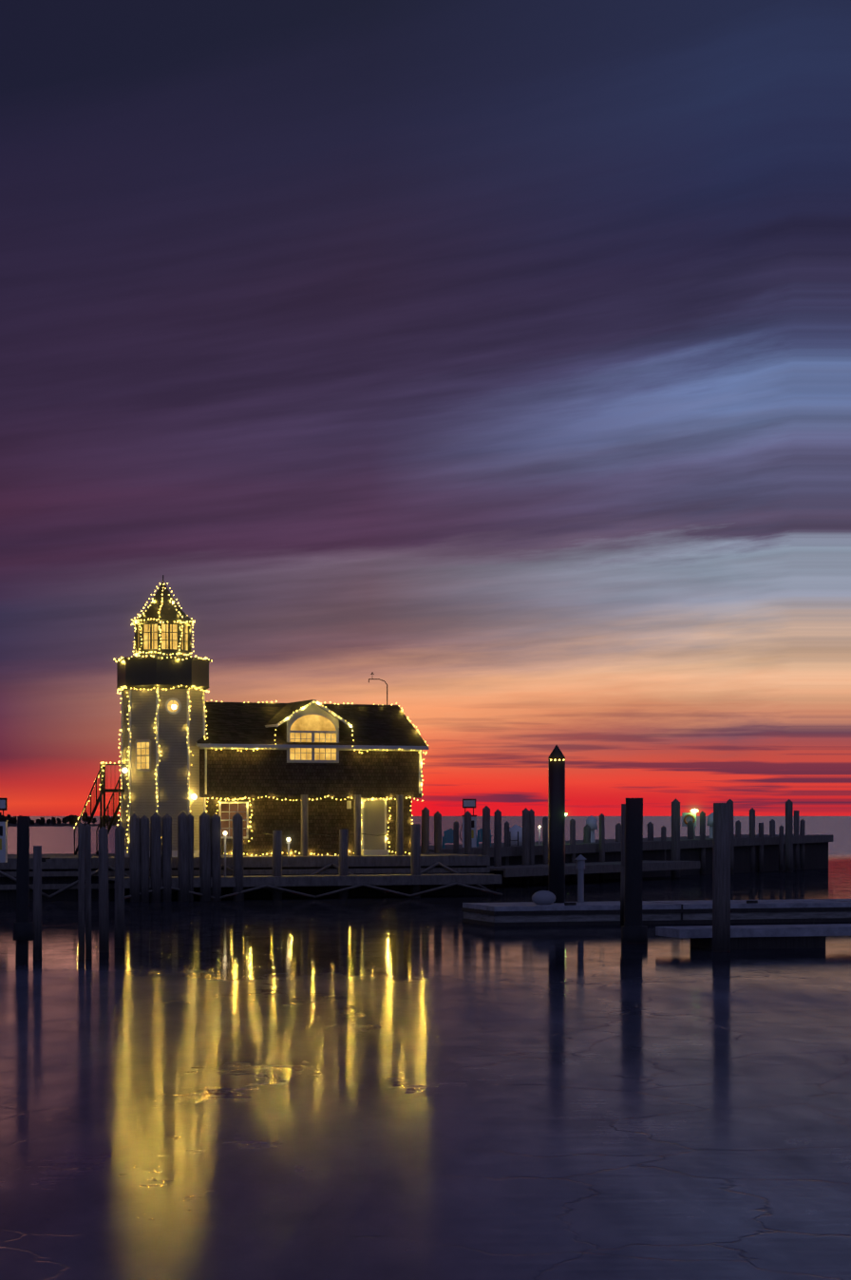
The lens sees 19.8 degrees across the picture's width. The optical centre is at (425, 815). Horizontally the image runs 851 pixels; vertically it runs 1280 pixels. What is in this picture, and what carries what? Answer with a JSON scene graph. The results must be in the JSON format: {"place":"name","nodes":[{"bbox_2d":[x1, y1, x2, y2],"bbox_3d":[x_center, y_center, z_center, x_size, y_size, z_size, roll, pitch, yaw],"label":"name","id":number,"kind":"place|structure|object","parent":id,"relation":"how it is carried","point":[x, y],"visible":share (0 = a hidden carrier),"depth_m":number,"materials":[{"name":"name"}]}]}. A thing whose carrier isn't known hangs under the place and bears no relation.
{"place":"outdoors","nodes":[
{"label":"outdoors","id":0,"kind":"place"},
{"bbox_2d":[7,822,120,826],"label":"shore land","id":1,"kind":"structure","parent":0,"point":[49,825],"depth_m":750.13,"materials":[{"name":"black"}]},
{"bbox_2d":[0,812,120,825],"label":"shore trees","id":2,"kind":"object","parent":1,"relation":"on","point":[71,819],"visible":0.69,"depth_m":773.26,"materials":[{"name":"grey plant"}]},
{"bbox_2d":[0,816,850,1279],"bbox_3d":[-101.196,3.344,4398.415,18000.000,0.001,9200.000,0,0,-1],"label":"sea water","id":3,"kind":"structure","parent":0,"point":[357,1088],"depth_m":29.51,"materials":[{"name":"purple liquid"}]},
{"bbox_2d":[12,798,648,965],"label":"pilings","id":4,"kind":"object","parent":3,"relation":"in","point":[634,930],"visible":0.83,"depth_m":63.49,"materials":[{"name":"black wood"}]},
{"bbox_2d":[0,834,833,900],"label":"pier decks","id":5,"kind":"object","parent":3,"relation":"in","point":[447,871],"visible":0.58,"depth_m":100.31,"materials":[{"name":"brown wood"}]},
{"bbox_2d":[74,764,124,855],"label":"stairs","id":6,"kind":"structure","parent":5,"relation":"on","point":[102,787],"depth_m":101.55,"materials":[{"name":"brown wood"}]},
{"bbox_2d":[114,574,211,857],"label":"tower","id":7,"kind":"structure","parent":5,"relation":"on","point":[177,758],"depth_m":98.53,"materials":[{"name":"grey"}]},
{"bbox_2d":[122,704,196,799],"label":"lantern globes","id":8,"kind":"object","parent":7,"relation":"attached to","point":[124,770],"visible":1,"depth_m":98.19,"materials":[{"name":"white glass"}]},
{"bbox_2d":[196,699,428,856],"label":"house walls","id":9,"kind":"structure","parent":5,"relation":"on","point":[228,772],"depth_m":101.53,"materials":[{"name":"brown wood"}]},
{"bbox_2d":[221,714,336,836],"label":"window","id":10,"kind":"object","parent":9,"relation":"in","point":[313,722],"visible":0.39,"depth_m":100.98,"materials":[{"name":"yellow glass"}]},
{"bbox_2d":[218,712,388,855],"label":"house trim","id":11,"kind":"structure","parent":9,"relation":"attached to","point":[385,851],"depth_m":101.18,"materials":[{"name":"white wood"}]},
{"bbox_2d":[363,800,384,849],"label":"house door","id":12,"kind":"structure","parent":9,"relation":"in","point":[374,817],"depth_m":102.69,"materials":[{"name":"white wood"}]},
{"bbox_2d":[368,671,387,705],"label":"weather mast","id":13,"kind":"object","parent":9,"relation":"on","point":[383,680],"visible":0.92,"depth_m":105.75,"materials":[{"name":"black metal"}]},
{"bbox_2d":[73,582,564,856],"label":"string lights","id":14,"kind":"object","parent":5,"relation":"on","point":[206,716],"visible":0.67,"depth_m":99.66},
{"bbox_2d":[0,798,713,877],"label":"pier furniture","id":15,"kind":"object","parent":5,"relation":"on","point":[515,834],"visible":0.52,"depth_m":117.66,"materials":[{"name":"white paint"}]},
{"bbox_2d":[223,825,540,840],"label":"post lamp globes","id":16,"kind":"object","parent":15,"relation":"on","point":[225,833],"visible":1,"depth_m":97.70,"materials":[{"name":"white glass"}]},
{"bbox_2d":[33,794,805,959],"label":"pilings","id":17,"kind":"object","parent":3,"relation":"in","point":[210,852],"visible":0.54,"depth_m":94.76,"materials":[{"name":"brown wood"}]},
{"bbox_2d":[548,745,565,902],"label":"piling","id":18,"kind":"object","parent":3,"relation":"in","point":[557,828],"visible":0.83,"depth_m":75.99,"materials":[{"name":"black wood"}]},
{"bbox_2d":[461,898,850,949],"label":"floating docks","id":19,"kind":"object","parent":3,"relation":"on","point":[674,912],"visible":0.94,"depth_m":74.05,"materials":[{"name":"wood"}]},
{"bbox_2d":[532,854,587,904],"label":"dock fittings","id":20,"kind":"object","parent":19,"relation":"on","point":[544,897],"visible":0.88,"depth_m":76.34,"materials":[{"name":"grey"}]},
{"bbox_2d":[0,0,850,816],"label":"sky","id":21,"kind":"structure","parent":0,"point":[489,361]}
]}

